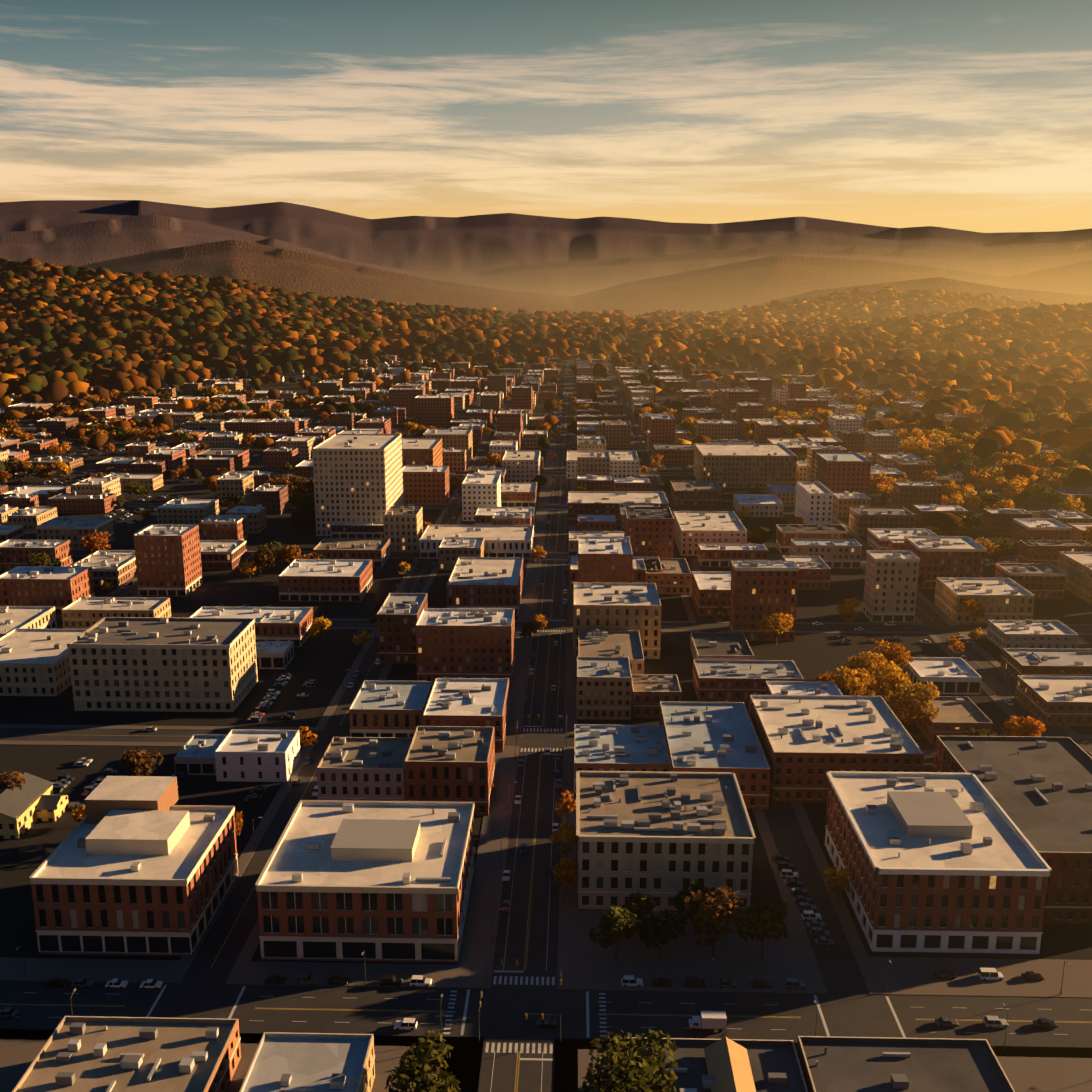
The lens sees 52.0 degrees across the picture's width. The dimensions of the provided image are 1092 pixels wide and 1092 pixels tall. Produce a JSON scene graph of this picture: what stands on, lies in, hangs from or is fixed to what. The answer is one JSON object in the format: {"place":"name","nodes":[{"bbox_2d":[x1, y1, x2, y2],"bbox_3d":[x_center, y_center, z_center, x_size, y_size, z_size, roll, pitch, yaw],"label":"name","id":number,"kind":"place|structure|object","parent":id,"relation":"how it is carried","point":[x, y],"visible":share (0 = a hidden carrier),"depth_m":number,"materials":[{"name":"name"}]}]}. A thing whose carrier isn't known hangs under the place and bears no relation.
{"place":"outdoors","nodes":[
{"label":"outdoors","id":0,"kind":"place"},
{"bbox_2d":[295,973,317,984],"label":"car","id":1,"kind":"object","parent":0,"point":[303,978],"visible":0.92,"depth_m":247.00,"materials":[{"name":"grey paint"}]},
{"bbox_2d":[380,975,401,985],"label":"car","id":2,"kind":"object","parent":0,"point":[389,980],"visible":0.92,"depth_m":246.50,"materials":[{"name":"black paint"}]},
{"bbox_2d":[0,200,1091,963],"bbox_3d":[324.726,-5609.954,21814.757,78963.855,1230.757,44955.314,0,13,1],"label":"terrain","id":3,"kind":"structure","parent":0,"point":[534,264],"depth_m":5929.85,"materials":[{"name":"brown soil"}]},
{"bbox_2d":[0,772,68,838],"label":"yellow house","id":4,"kind":"structure","parent":3,"relation":"on","point":[28,805],"depth_m":321.05,"materials":[{"name":"yellow paint"}]},
{"bbox_2d":[0,628,86,695],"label":"building","id":5,"kind":"structure","parent":3,"relation":"on","point":[34,662],"depth_m":424.80,"materials":[{"name":"beige concrete"}]},
{"bbox_2d":[61,597,170,628],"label":"building","id":6,"kind":"structure","parent":3,"relation":"on","point":[84,612],"depth_m":504.45,"materials":[{"name":"beige concrete"}]},
{"bbox_2d":[12,1016,240,1091],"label":"building","id":7,"kind":"structure","parent":3,"relation":"on","point":[111,1054],"depth_m":212.43,"materials":[{"name":"beige concrete"}]},
{"bbox_2d":[29,776,237,955],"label":"building","id":8,"kind":"structure","parent":3,"relation":"on","point":[137,865],"depth_m":261.13,"materials":[{"name":"red brick"}]},
{"bbox_2d":[67,617,257,711],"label":"building","id":9,"kind":"structure","parent":3,"relation":"on","point":[163,664],"depth_m":403.34,"materials":[{"name":"beige concrete"}]},
{"bbox_2d":[174,734,226,774],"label":"building","id":10,"kind":"structure","parent":3,"relation":"on","point":[195,754],"depth_m":354.94,"materials":[{"name":"white concrete"}]},
{"bbox_2d":[189,606,313,647],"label":"building","id":11,"kind":"structure","parent":3,"relation":"on","point":[293,624],"depth_m":484.03,"materials":[{"name":"white concrete"}]},
{"bbox_2d":[243,796,259,803],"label":"car","id":12,"kind":"object","parent":3,"relation":"on","point":[254,799],"visible":1,"depth_m":332.97,"materials":[{"name":"grey paint"}]},
{"bbox_2d":[215,729,300,781],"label":"building","id":13,"kind":"structure","parent":3,"relation":"on","point":[243,755],"depth_m":347.80,"materials":[{"name":"white stone"}]},
{"bbox_2d":[256,641,293,668],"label":"building","id":14,"kind":"structure","parent":3,"relation":"on","point":[274,654],"depth_m":450.91,"materials":[{"name":"grey concrete"}]},
{"bbox_2d":[264,974,286,983],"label":"car","id":15,"kind":"object","parent":3,"relation":"on","point":[275,978],"visible":0.98,"depth_m":247.42,"materials":[{"name":"black paint"}]},
{"bbox_2d":[239,1032,374,1091],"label":"building","id":16,"kind":"structure","parent":3,"relation":"on","point":[310,1062],"depth_m":210.06,"materials":[{"name":"concrete"}]},
{"bbox_2d":[278,559,372,601],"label":"building","id":17,"kind":"structure","parent":3,"relation":"on","point":[325,580],"depth_m":543.40,"materials":[{"name":"red brick"}]},
{"bbox_2d":[327,975,348,984],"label":"car","id":18,"kind":"object","parent":3,"relation":"on","point":[337,979],"visible":0.92,"depth_m":247.09,"materials":[{"name":"black paint"}]},
{"bbox_2d":[313,538,390,567],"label":"building","id":19,"kind":"structure","parent":3,"relation":"on","point":[376,551],"depth_m":613.96,"materials":[{"name":"brown brick"}]},
{"bbox_2d":[331,522,383,537],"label":"building","id":20,"kind":"structure","parent":3,"relation":"on","point":[355,530],"depth_m":674.17,"materials":[{"name":"brick"}]},
{"bbox_2d":[312,434,403,535],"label":"high-rise building","id":21,"kind":"structure","parent":3,"relation":"on","point":[358,478],"depth_m":679.51,"materials":[{"name":"beige stone"}]},
{"bbox_2d":[255,800,474,962],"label":"building","id":22,"kind":"structure","parent":3,"relation":"on","point":[365,875],"depth_m":256.11,"materials":[{"name":"red brick"}]},
{"bbox_2d":[317,737,412,800],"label":"building","id":23,"kind":"structure","parent":3,"relation":"on","point":[360,768],"depth_m":326.78,"materials":[{"name":"stone"}]},
{"bbox_2d":[349,680,432,737],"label":"building","id":24,"kind":"structure","parent":3,"relation":"on","point":[394,709],"depth_m":377.91,"materials":[{"name":"brown brick"}]},
{"bbox_2d":[377,593,427,663],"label":"building","id":25,"kind":"structure","parent":3,"relation":"on","point":[398,615],"depth_m":454.39,"materials":[{"name":"brick"}]},
{"bbox_2d":[410,975,431,986],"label":"car","id":26,"kind":"object","parent":3,"relation":"on","point":[419,980],"visible":0.96,"depth_m":246.37,"materials":[{"name":"white paint"}]},
{"bbox_2d":[402,438,442,467],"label":"brick building","id":27,"kind":"structure","parent":3,"relation":"on","point":[421,451],"depth_m":852.32,"materials":[{"name":"red brick"}]},
{"bbox_2d":[405,726,494,815],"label":"building","id":28,"kind":"structure","parent":3,"relation":"on","point":[449,763],"depth_m":324.66,"materials":[{"name":"red brick"}]},
{"bbox_2d":[415,608,514,684],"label":"building","id":29,"kind":"structure","parent":3,"relation":"on","point":[463,643],"depth_m":429.29,"materials":[{"name":"red brick"}]},
{"bbox_2d":[423,678,509,751],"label":"building","id":30,"kind":"structure","parent":3,"relation":"on","point":[476,702],"depth_m":378.77,"materials":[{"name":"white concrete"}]},
{"bbox_2d":[419,525,533,558],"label":"building","id":31,"kind":"structure","parent":3,"relation":"on","point":[508,540],"depth_m":635.94,"materials":[{"name":"beige stone"}]},
{"bbox_2d":[447,557,523,615],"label":"building","id":32,"kind":"structure","parent":3,"relation":"on","point":[485,582],"depth_m":524.36,"materials":[{"name":"red brick"}]},
{"bbox_2d":[475,506,534,524],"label":"building","id":33,"kind":"structure","parent":3,"relation":"on","point":[483,515],"depth_m":713.20,"materials":[{"name":"brown brick"}]},
{"bbox_2d":[501,482,536,506],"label":"building","id":34,"kind":"structure","parent":3,"relation":"on","point":[517,494],"depth_m":771.79,"materials":[{"name":"red brick"}]},
{"bbox_2d":[502,450,540,481],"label":"cream building","id":35,"kind":"structure","parent":3,"relation":"on","point":[522,465],"depth_m":859.61,"materials":[{"name":"stone"}]},
{"bbox_2d":[0,576,1046,1091],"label":"trees","id":36,"kind":"object","parent":3,"relation":"on","point":[706,914],"visible":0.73,"depth_m":254.39,"materials":[{"name":"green plant"}]},
{"bbox_2d":[0,258,1091,543],"bbox_3d":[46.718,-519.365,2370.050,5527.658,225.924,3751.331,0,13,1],"label":"forest trees","id":37,"kind":"object","parent":3,"relation":"on","point":[68,330],"visible":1,"depth_m":2142.08,"materials":[{"name":"orange plant"}]},
{"bbox_2d":[0,356,1091,543],"bbox_3d":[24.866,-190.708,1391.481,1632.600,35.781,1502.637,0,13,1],"label":"city buildings","id":38,"kind":"structure","parent":3,"relation":"on","point":[837,469],"depth_m":980.07,"materials":[{"name":"brown brick"}]},
{"bbox_2d":[0,506,1091,695],"bbox_3d":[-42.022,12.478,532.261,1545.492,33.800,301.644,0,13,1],"label":"city buildings","id":39,"kind":"structure","parent":3,"relation":"on","point":[175,560],"depth_m":551.41,"materials":[{"name":"red brick"}]},
{"bbox_2d":[0,385,1091,899],"bbox_3d":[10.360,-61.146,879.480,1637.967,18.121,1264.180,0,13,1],"label":"city trees","id":40,"kind":"object","parent":3,"relation":"on","point":[958,447],"visible":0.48,"depth_m":911.07,"materials":[{"name":"orange plant"}]},
{"bbox_2d":[0,348,1091,501],"bbox_3d":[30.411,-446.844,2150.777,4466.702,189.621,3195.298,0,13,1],"label":"city houses","id":41,"kind":"structure","parent":3,"relation":"on","point":[956,475],"depth_m":1595.59,"materials":[{"name":"brown brick"}]},
{"bbox_2d":[569,531,623,557],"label":"building","id":42,"kind":"structure","parent":3,"relation":"on","point":[573,542],"depth_m":645.52,"materials":[{"name":"stone"}]},
{"bbox_2d":[566,450,638,478],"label":"building","id":43,"kind":"structure","parent":3,"relation":"on","point":[624,464],"depth_m":883.41,"materials":[{"name":"beige stone"}]},
{"bbox_2d":[576,657,631,719],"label":"building","id":44,"kind":"structure","parent":3,"relation":"on","point":[604,688],"depth_m":396.25,"materials":[{"name":"beige stone"}]},
{"bbox_2d":[570,555,662,589],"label":"building","id":45,"kind":"structure","parent":3,"relation":"on","point":[638,572],"depth_m":565.01,"materials":[{"name":"brown brick"}]},
{"bbox_2d":[573,582,660,658],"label":"building","id":46,"kind":"structure","parent":3,"relation":"on","point":[619,606],"depth_m":459.28,"materials":[{"name":"beige brick"}]},
{"bbox_2d":[568,491,668,525],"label":"building","id":47,"kind":"structure","parent":3,"relation":"on","point":[593,502],"depth_m":719.51,"materials":[{"name":"brick"}]},
{"bbox_2d":[574,724,670,792],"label":"building","id":48,"kind":"structure","parent":3,"relation":"on","point":[599,747],"depth_m":348.90,"materials":[{"name":"white concrete"}]},
{"bbox_2d":[621,975,642,986],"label":"car","id":49,"kind":"object","parent":3,"relation":"on","point":[629,980],"visible":0.98,"depth_m":246.31,"materials":[{"name":"white paint"}]},
{"bbox_2d":[631,674,681,717],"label":"building","id":50,"kind":"structure","parent":3,"relation":"on","point":[650,692],"depth_m":398.83,"materials":[{"name":"brown brick"}]},
{"bbox_2d":[652,977,672,986],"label":"car","id":51,"kind":"object","parent":3,"relation":"on","point":[659,981],"visible":0.96,"depth_m":246.41,"materials":[{"name":"black paint"}]},
{"bbox_2d":[576,771,755,910],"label":"building","id":52,"kind":"structure","parent":3,"relation":"on","point":[663,838],"depth_m":276.03,"materials":[{"name":"beige stone"}]},
{"bbox_2d":[643,558,690,594],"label":"building","id":53,"kind":"structure","parent":3,"relation":"on","point":[673,577],"depth_m":556.09,"materials":[{"name":"brick"}]},
{"bbox_2d":[670,481,721,505],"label":"building","id":54,"kind":"structure","parent":3,"relation":"on","point":[696,493],"depth_m":776.45,"materials":[{"name":"brown brick"}]},
{"bbox_2d":[673,511,746,555],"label":"building","id":55,"kind":"structure","parent":3,"relation":"on","point":[693,530],"depth_m":640.51,"materials":[{"name":"beige brick"}]},
{"bbox_2d":[691,571,730,616],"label":"building","id":56,"kind":"structure","parent":3,"relation":"on","point":[710,591],"depth_m":520.70,"materials":[{"name":"red brick"}]},
{"bbox_2d":[659,701,769,808],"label":"building","id":57,"kind":"structure","parent":3,"relation":"on","point":[711,736],"depth_m":346.72,"materials":[{"name":"white concrete"}]},
{"bbox_2d":[627,1037,807,1091],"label":"building","id":58,"kind":"structure","parent":3,"relation":"on","point":[725,1064],"depth_m":208.65,"materials":[{"name":"concrete"}]},
{"bbox_2d":[690,633,753,659],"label":"building","id":59,"kind":"structure","parent":3,"relation":"on","point":[719,646],"depth_m":457.14,"materials":[{"name":"concrete"}]},
{"bbox_2d":[716,978,737,987],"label":"pickup truck","id":60,"kind":"object","parent":3,"relation":"on","point":[724,982],"visible":0.94,"depth_m":246.04,"materials":[{"name":"grey paint"}]},
{"bbox_2d":[694,443,796,487],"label":"tan building","id":61,"kind":"structure","parent":3,"relation":"on","point":[742,465],"depth_m":842.65,"materials":[{"name":"beige stone"}]},
{"bbox_2d":[693,660,803,700],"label":"building","id":62,"kind":"structure","parent":3,"relation":"on","point":[730,680],"depth_m":417.37,"materials":[{"name":"red brick"}]},
{"bbox_2d":[733,494,783,516],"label":"building","id":63,"kind":"structure","parent":3,"relation":"on","point":[764,505],"depth_m":743.99,"materials":[{"name":"beige stone"}]},
{"bbox_2d":[751,979,772,988],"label":"car","id":64,"kind":"object","parent":3,"relation":"on","point":[759,983],"visible":0.98,"depth_m":245.71,"materials":[{"name":"black paint"}]},
{"bbox_2d":[784,978,806,989],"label":"car","id":65,"kind":"object","parent":3,"relation":"on","point":[792,983],"visible":0.96,"depth_m":245.43,"materials":[{"name":"grey paint"}]},
{"bbox_2d":[782,556,830,589],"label":"building","id":66,"kind":"structure","parent":3,"relation":"on","point":[814,572],"depth_m":564.91,"materials":[{"name":"red brick"}]},
{"bbox_2d":[795,481,833,524],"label":"building","id":67,"kind":"structure","parent":3,"relation":"on","point":[814,503],"depth_m":702.77,"materials":[{"name":"white stone"}]},
{"bbox_2d":[749,695,923,802],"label":"building","id":68,"kind":"structure","parent":3,"relation":"on","point":[807,742],"depth_m":341.04,"materials":[{"name":"red brick"}]},
{"bbox_2d":[797,1036,1014,1091],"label":"building","id":69,"kind":"structure","parent":3,"relation":"on","point":[857,1064],"depth_m":208.52,"materials":[{"name":"concrete"}]},
{"bbox_2d":[825,771,1052,953],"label":"building","id":70,"kind":"structure","parent":3,"relation":"on","point":[948,862],"depth_m":261.42,"materials":[{"name":"red brick"}]},
{"bbox_2d":[902,657,981,694],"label":"building","id":71,"kind":"structure","parent":3,"relation":"on","point":[952,675],"depth_m":425.48,"materials":[{"name":"white concrete"}]},
{"bbox_2d":[934,970,956,978],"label":"car","id":72,"kind":"object","parent":3,"relation":"on","point":[942,974],"visible":0.96,"depth_m":248.91,"materials":[{"name":"black paint"}]},
{"bbox_2d":[911,696,992,743],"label":"building","id":73,"kind":"structure","parent":3,"relation":"on","point":[957,716],"depth_m":379.96,"materials":[{"name":"brown brick"}]},
{"bbox_2d":[978,968,1004,980],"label":"car","id":74,"kind":"object","parent":3,"relation":"on","point":[988,974],"visible":0.96,"depth_m":248.52,"materials":[{"name":"white paint"}]},
{"bbox_2d":[934,736,1091,923],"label":"building","id":75,"kind":"structure","parent":3,"relation":"on","point":[1039,789],"depth_m":298.69,"materials":[{"name":"brick"}]},
{"bbox_2d":[1021,971,1043,980],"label":"car","id":76,"kind":"object","parent":3,"relation":"on","point":[1029,975],"visible":0.94,"depth_m":248.55,"materials":[{"name":"black paint"}]},
{"bbox_2d":[987,619,1078,649],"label":"building","id":77,"kind":"structure","parent":3,"relation":"on","point":[1031,633],"depth_m":471.79,"materials":[{"name":"white concrete"}]},
{"bbox_2d":[1001,648,1091,680],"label":"building","id":78,"kind":"structure","parent":3,"relation":"on","point":[1015,662],"depth_m":438.08,"materials":[{"name":"concrete"}]},
{"bbox_2d":[1015,675,1091,725],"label":"building","id":79,"kind":"structure","parent":3,"relation":"on","point":[1061,700],"depth_m":398.16,"materials":[{"name":"brown brick"}]},
{"bbox_2d":[0,354,1091,1091],"bbox_3d":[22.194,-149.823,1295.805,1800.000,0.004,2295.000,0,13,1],"label":"road","id":80,"kind":"structure","parent":0,"point":[850,1006],"depth_m":245.92,"materials":[{"name":"grey asphalt"}]},
{"bbox_2d":[0,1007,18,1017],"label":"car","id":81,"kind":"object","parent":80,"relation":"on","point":[9,1012],"visible":1,"depth_m":236.08,"materials":[{"name":"grey paint"}]},
{"bbox_2d":[44,977,67,987],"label":"car","id":82,"kind":"object","parent":80,"relation":"on","point":[56,981],"visible":1,"depth_m":246.41,"materials":[{"name":"black paint"}]},
{"bbox_2d":[70,978,93,987],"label":"car","id":83,"kind":"object","parent":80,"relation":"on","point":[82,982],"visible":1,"depth_m":246.10,"materials":[{"name":"grey paint"}]},
{"bbox_2d":[105,978,127,988],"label":"car","id":84,"kind":"object","parent":80,"relation":"on","point":[117,982],"visible":1,"depth_m":246.03,"materials":[{"name":"white paint"}]},
{"bbox_2d":[140,979,162,988],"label":"car","id":85,"kind":"object","parent":80,"relation":"on","point":[151,983],"visible":1,"depth_m":245.71,"materials":[{"name":"white paint"}]},
{"bbox_2d":[394,1018,417,1030],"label":"car","id":86,"kind":"object","parent":80,"relation":"on","point":[411,1024],"visible":1,"depth_m":232.03,"materials":[{"name":"white paint"}]},
{"bbox_2d":[0,390,1063,596],"bbox_3d":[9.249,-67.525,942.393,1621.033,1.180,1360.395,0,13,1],"label":"houses","id":87,"kind":"structure","parent":80,"relation":"on","point":[377,573],"depth_m":881.18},
{"bbox_2d":[0,394,1091,1091],"bbox_3d":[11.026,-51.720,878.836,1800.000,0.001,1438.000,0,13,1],"label":"street markings","id":88,"kind":"object","parent":80,"relation":"on","point":[542,1058],"visible":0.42,"depth_m":241.13,"materials":[{"name":"white paint"}]},
{"bbox_2d":[535,1017,556,1028],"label":"pickup truck","id":89,"kind":"object","parent":80,"relation":"on","point":[547,1022],"visible":1,"depth_m":232.79,"materials":[{"name":"black paint"}]},
{"bbox_2d":[689,1011,726,1031],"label":"box truck","id":90,"kind":"object","parent":80,"relation":"on","point":[715,1020],"visible":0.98,"depth_m":231.22,"materials":[{"name":"white paint"}]},
{"bbox_2d":[772,854,789,861],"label":"car","id":91,"kind":"object","parent":80,"relation":"on","point":[779,857],"visible":0.96,"depth_m":299.75,"materials":[{"name":"black paint"}]},
{"bbox_2d":[776,861,794,869],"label":"car","id":92,"kind":"object","parent":80,"relation":"on","point":[780,865],"visible":0.92,"depth_m":295.35,"materials":[{"name":"black paint"}]},
{"bbox_2d":[780,869,798,878],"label":"car","id":93,"kind":"object","parent":80,"relation":"on","point":[788,873],"visible":1,"depth_m":291.25,"materials":[{"name":"white paint"}]},
{"bbox_2d":[785,879,802,886],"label":"car","id":94,"kind":"object","parent":80,"relation":"on","point":[792,882],"visible":1,"depth_m":287.26,"materials":[{"name":"black paint"}]},
{"bbox_2d":[789,887,807,894],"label":"car","id":95,"kind":"object","parent":80,"relation":"on","point":[795,890],"visible":1,"depth_m":283.33,"materials":[{"name":"black paint"}]},
{"bbox_2d":[793,895,812,903],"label":"car","id":96,"kind":"object","parent":80,"relation":"on","point":[799,898],"visible":0.88,"depth_m":279.50,"materials":[{"name":"black paint"}]},
{"bbox_2d":[797,902,817,911],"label":"car","id":97,"kind":"object","parent":80,"relation":"on","point":[801,906],"visible":0.85,"depth_m":275.56,"materials":[{"name":"grey paint"}]},
{"bbox_2d":[801,910,821,920],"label":"car","id":98,"kind":"object","parent":80,"relation":"on","point":[806,915],"visible":1,"depth_m":271.95,"materials":[{"name":"white paint"}]},
{"bbox_2d":[806,920,825,928],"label":"car","id":99,"kind":"object","parent":80,"relation":"on","point":[814,923],"visible":0.88,"depth_m":268.63,"materials":[{"name":"grey paint"}]},
{"bbox_2d":[810,926,830,937],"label":"car","id":100,"kind":"object","parent":80,"relation":"on","point":[818,931],"visible":0.92,"depth_m":265.04,"materials":[{"name":"grey paint"}]},
{"bbox_2d":[814,936,834,945],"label":"car","id":101,"kind":"object","parent":80,"relation":"on","point":[820,940],"visible":0.98,"depth_m":261.71,"materials":[{"name":"grey paint"}]},
{"bbox_2d":[935,1016,958,1027],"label":"car","id":102,"kind":"object","parent":80,"relation":"on","point":[941,1021],"visible":1,"depth_m":233.10,"materials":[{"name":"grey paint"}]},
{"bbox_2d":[983,1016,1008,1028],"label":"car","id":103,"kind":"object","parent":80,"relation":"on","point":[991,1021],"visible":0.96,"depth_m":232.72,"materials":[{"name":"white paint"}]},
{"bbox_2d":[1033,1018,1057,1028],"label":"car","id":104,"kind":"object","parent":80,"relation":"on","point":[1040,1023],"visible":1,"depth_m":232.69,"materials":[{"name":"black paint"}]},
{"bbox_2d":[0,401,1091,1091],"bbox_3d":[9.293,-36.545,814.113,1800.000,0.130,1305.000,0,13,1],"label":"street sidewalks","id":105,"kind":"structure","parent":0,"point":[584,963],"depth_m":255.49,"materials":[{"name":"grey concrete"}]},
{"bbox_2d":[0,0,1091,232],"label":"sky","id":106,"kind":"structure","parent":0,"point":[967,115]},
{"bbox_2d":[683,976,705,987],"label":"car","id":107,"kind":"object","parent":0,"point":[691,981],"visible":0.96,"depth_m":245.96,"materials":[{"name":"black paint"}]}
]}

